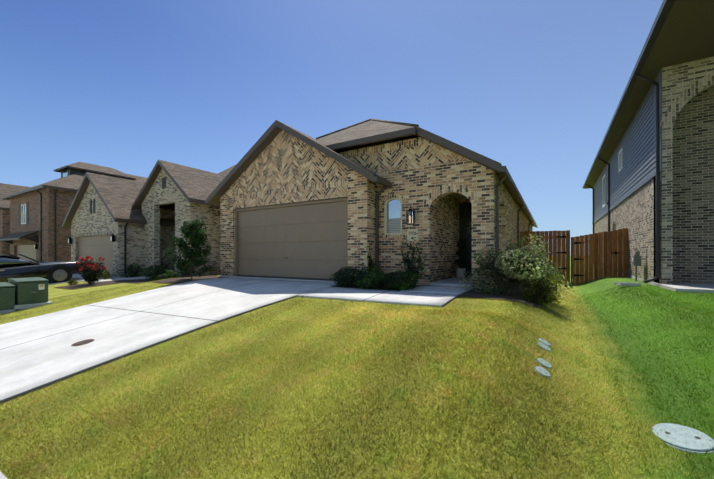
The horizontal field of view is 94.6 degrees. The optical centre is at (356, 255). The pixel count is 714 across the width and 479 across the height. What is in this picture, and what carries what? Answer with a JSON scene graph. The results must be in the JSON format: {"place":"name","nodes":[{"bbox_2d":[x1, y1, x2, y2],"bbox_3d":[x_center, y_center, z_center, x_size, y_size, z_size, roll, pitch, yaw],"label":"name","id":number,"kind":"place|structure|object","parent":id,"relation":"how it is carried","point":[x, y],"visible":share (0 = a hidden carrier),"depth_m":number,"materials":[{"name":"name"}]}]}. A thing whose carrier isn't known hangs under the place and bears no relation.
{"place":"outdoors","nodes":[
{"label":"outdoors","id":0,"kind":"place"},
{"bbox_2d":[0,0,662,255],"label":"sky","id":1,"kind":"structure","parent":0,"point":[534,88],"materials":[{"name":"blue"}]},
{"bbox_2d":[0,256,713,478],"bbox_3d":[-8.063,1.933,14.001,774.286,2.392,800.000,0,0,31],"label":"lawn","id":2,"kind":"structure","parent":0,"point":[595,286],"depth_m":2.82,"materials":[{"name":"green plant"}]},
{"bbox_2d":[0,282,19,313],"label":"utility box","id":3,"kind":"object","parent":2,"relation":"on","point":[7,296],"visible":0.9,"depth_m":8.39,"materials":[{"name":"metal"}]},
{"bbox_2d":[0,183,29,255],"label":"neighbour house","id":4,"kind":"structure","parent":2,"relation":"on","point":[6,189],"depth_m":29.74,"materials":[{"name":"brick"}]},
{"bbox_2d":[7,277,52,310],"bbox_3d":[-8.988,1.097,9.012,0.960,0.920,0.760,0,0,31],"label":"utility box","id":5,"kind":"object","parent":2,"relation":"on","point":[32,292],"visible":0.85,"depth_m":8.78,"materials":[{"name":"metal"}]},
{"bbox_2d":[0,254,84,282],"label":"parked car","id":6,"kind":"object","parent":2,"relation":"on","point":[12,266],"visible":0.79,"depth_m":13.76,"materials":[{"name":"black paint"}]},
{"bbox_2d":[68,279,77,284],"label":"shrub","id":7,"kind":"object","parent":2,"relation":"on","point":[70,282],"visible":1,"depth_m":13.39,"materials":[{"name":"green plant"}]},
{"bbox_2d":[0,162,146,261],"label":"neighbour house","id":8,"kind":"structure","parent":2,"relation":"on","point":[38,214],"depth_m":23.45,"materials":[{"name":"brick"}]},
{"bbox_2d":[48,274,156,284],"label":"neighbour driveway","id":9,"kind":"structure","parent":2,"relation":"on","point":[77,277],"depth_m":15.48,"materials":[{"name":"concrete"}]},
{"bbox_2d":[100,271,111,279],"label":"shrub","id":10,"kind":"object","parent":2,"relation":"on","point":[106,275],"visible":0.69,"depth_m":14.93,"materials":[{"name":"green plant"}]},
{"bbox_2d":[125,262,142,276],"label":"shrub","id":11,"kind":"object","parent":2,"relation":"on","point":[132,270],"visible":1,"depth_m":16.46,"materials":[{"name":"green plant"}]},
{"bbox_2d":[62,159,235,277],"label":"neighbour house","id":12,"kind":"structure","parent":2,"relation":"on","point":[120,225],"depth_m":17.48,"materials":[{"name":"beige brick"}]},
{"bbox_2d":[142,265,166,279],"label":"shrub","id":13,"kind":"object","parent":2,"relation":"on","point":[151,273],"visible":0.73,"depth_m":14.71,"materials":[{"name":"green plant"}]},
{"bbox_2d":[150,273,162,280],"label":"shrub","id":14,"kind":"object","parent":2,"relation":"on","point":[154,276],"visible":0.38,"depth_m":13.65,"materials":[{"name":"green plant"}]},
{"bbox_2d":[156,273,170,280],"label":"shrub","id":15,"kind":"object","parent":2,"relation":"on","point":[163,276],"visible":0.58,"depth_m":13.29,"materials":[{"name":"green plant"}]},
{"bbox_2d":[0,277,340,402],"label":"driveway","id":16,"kind":"structure","parent":2,"relation":"on","point":[38,352],"depth_m":5.99,"materials":[{"name":"concrete"}]},
{"bbox_2d":[71,339,93,345],"bbox_3d":[-4.224,1.372,5.088,0.281,0.102,0.285,0,0,31],"label":"driveway drain cover","id":17,"kind":"object","parent":16,"relation":"on","point":[83,342],"visible":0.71,"depth_m":5.05,"materials":[{"name":"metal"}]},
{"bbox_2d":[164,270,178,278],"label":"shrub","id":18,"kind":"object","parent":2,"relation":"on","point":[172,273],"visible":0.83,"depth_m":12.86,"materials":[{"name":"green plant"}]},
{"bbox_2d":[176,265,194,277],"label":"shrub","id":19,"kind":"object","parent":2,"relation":"on","point":[178,272],"visible":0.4,"depth_m":14.64,"materials":[{"name":"green plant"}]},
{"bbox_2d":[163,217,212,279],"bbox_3d":[-5.596,-0.182,11.217,1.381,2.171,1.435,0,0,-6],"label":"young tree","id":20,"kind":"object","parent":2,"relation":"on","point":[193,231],"visible":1,"depth_m":10.96,"materials":[{"name":"green plant"}]},
{"bbox_2d":[54,276,540,307],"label":"mulch beds","id":21,"kind":"object","parent":2,"relation":"on","point":[517,295],"visible":0.48,"depth_m":8.66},
{"bbox_2d":[75,256,106,284],"bbox_3d":[-10.674,0.619,13.298,1.162,1.164,1.078,0,0,31],"label":"rose bush","id":22,"kind":"object","parent":21,"relation":"on","point":[93,272],"visible":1,"depth_m":13.10,"materials":[{"name":"green plant"}]},
{"bbox_2d":[506,253,573,296],"bbox_3d":[3.948,0.442,7.322,1.526,1.006,1.220,0,0,31],"label":"bush","id":23,"kind":"object","parent":21,"relation":"on","point":[559,276],"visible":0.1,"depth_m":7.18,"materials":[{"name":"green plant"}]},
{"bbox_2d":[329,266,368,286],"bbox_3d":[-0.222,0.586,8.655,0.950,0.575,0.934,0,0,-16],"label":"entry shrub","id":24,"kind":"object","parent":2,"relation":"on","point":[345,280],"visible":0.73,"depth_m":8.49,"materials":[{"name":"green plant"}]},
{"bbox_2d":[361,246,375,279],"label":"shrub","id":25,"kind":"object","parent":2,"relation":"on","point":[371,265],"visible":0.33,"depth_m":9.09,"materials":[{"name":"green plant"}]},
{"bbox_2d":[205,118,537,287],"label":"house","id":26,"kind":"structure","parent":2,"relation":"on","point":[295,204],"depth_m":9.79,"materials":[{"name":"brick"}]},
{"bbox_2d":[454,235,467,277],"bbox_3d":[3.391,0.042,10.749,0.466,1.388,0.440,0,0,31],"label":"topiary pot","id":27,"kind":"object","parent":26,"relation":"on","point":[460,271],"visible":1,"depth_m":10.68,"materials":[{"name":"white"}]},
{"bbox_2d":[466,222,471,233],"bbox_3d":[3.949,-0.913,11.145,0.589,0.545,0.106,0,0,31],"label":"door wreath","id":28,"kind":"object","parent":26,"relation":"attached to","point":[469,230],"depth_m":11.23,"materials":[{"name":"green plant"}]},
{"bbox_2d":[355,267,395,288],"bbox_3d":[0.461,0.571,8.057,1.063,0.605,1.011,0,0,31],"label":"entry shrub","id":29,"kind":"object","parent":2,"relation":"on","point":[376,276],"visible":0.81,"depth_m":7.88,"materials":[{"name":"green plant"}]},
{"bbox_2d":[297,285,474,306],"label":"front walk","id":30,"kind":"structure","parent":2,"relation":"on","point":[432,296],"depth_m":6.93,"materials":[{"name":"concrete"}]},
{"bbox_2d":[376,271,418,290],"bbox_3d":[0.982,0.620,7.881,1.117,0.509,0.951,0,0,31],"label":"entry shrub","id":31,"kind":"object","parent":2,"relation":"on","point":[402,281],"visible":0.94,"depth_m":7.59,"materials":[{"name":"green plant"}]},
{"bbox_2d":[398,233,427,286],"bbox_3d":[1.443,0.142,8.561,0.890,1.454,0.616,0,0,31],"label":"shrub","id":32,"kind":"object","parent":2,"relation":"on","point":[408,262],"visible":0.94,"depth_m":8.43,"materials":[{"name":"green plant"}]},
{"bbox_2d":[459,234,561,295],"bbox_3d":[2.984,0.209,6.806,2.055,1.330,1.817,0,0,40],"label":"bush","id":33,"kind":"object","parent":2,"relation":"on","point":[500,270],"visible":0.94,"depth_m":6.66,"materials":[{"name":"green plant"}]},
{"bbox_2d":[534,366,549,377],"bbox_3d":[1.619,1.063,2.916,0.157,0.140,0.145,0,0,31],"label":"cleanout cap","id":34,"kind":"object","parent":2,"relation":"on","point":[546,372],"visible":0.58,"depth_m":2.89,"materials":[{"name":"grey"}]},
{"bbox_2d":[519,270,565,305],"bbox_3d":[3.447,0.631,6.197,0.814,0.740,0.637,0,0,31],"label":"yellow shrub","id":35,"kind":"object","parent":2,"relation":"on","point":[535,289],"visible":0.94,"depth_m":6.10,"materials":[{"name":"green plant"}]},
{"bbox_2d":[537,342,550,350],"bbox_3d":[1.940,0.994,3.456,0.157,0.142,0.142,0,0,31],"label":"cleanout cap","id":36,"kind":"object","parent":2,"relation":"on","point":[542,345],"visible":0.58,"depth_m":3.42,"materials":[{"name":"grey concrete"}]},
{"bbox_2d":[537,358,551,368],"bbox_3d":[1.729,1.042,3.082,0.157,0.141,0.143,0,0,31],"label":"cleanout cap","id":37,"kind":"object","parent":2,"relation":"on","point":[542,362],"visible":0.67,"depth_m":3.05,"materials":[{"name":"grey"}]},
{"bbox_2d":[538,338,550,345],"bbox_3d":[2.016,0.980,3.584,0.157,0.142,0.140,0,0,31],"label":"cleanout cap","id":38,"kind":"object","parent":2,"relation":"on","point":[545,342],"visible":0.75,"depth_m":3.56,"materials":[{"name":"grey concrete"}]},
{"bbox_2d":[520,230,569,282],"bbox_3d":[7.886,0.133,13.872,1.830,2.322,0.150,0,0,31],"label":"fence","id":39,"kind":"object","parent":2,"relation":"on","point":[559,246],"visible":0.62,"depth_m":13.63,"materials":[{"name":"brown wood"}]},
{"bbox_2d":[571,228,627,283],"bbox_3d":[9.497,0.140,12.971,1.820,2.311,0.150,0,0,31],"label":"fence","id":40,"kind":"object","parent":2,"relation":"on","point":[610,256],"visible":0.9,"depth_m":12.92,"materials":[{"name":"brown wood"}]},
{"bbox_2d":[614,282,640,285],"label":"concrete slab","id":41,"kind":"structure","parent":2,"relation":"on","point":[626,284],"depth_m":8.89,"materials":[{"name":"concrete"}]},
{"bbox_2d":[632,248,646,280],"bbox_3d":[8.771,0.333,10.239,0.239,1.108,0.700,0,0,18],"label":"gas meter","id":42,"kind":"object","parent":2,"relation":"on","point":[636,260],"visible":0.9,"depth_m":10.29,"materials":[{"name":"grey metal"}]},
{"bbox_2d":[583,0,713,293],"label":"neighbour house","id":43,"kind":"structure","parent":2,"relation":"on","point":[649,181],"depth_m":8.72,"materials":[{"name":"brick"}]},
{"bbox_2d":[652,423,713,453],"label":"manhole cover","id":44,"kind":"object","parent":2,"relation":"on","point":[688,437],"visible":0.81,"depth_m":2.31,"materials":[{"name":"grey concrete"}]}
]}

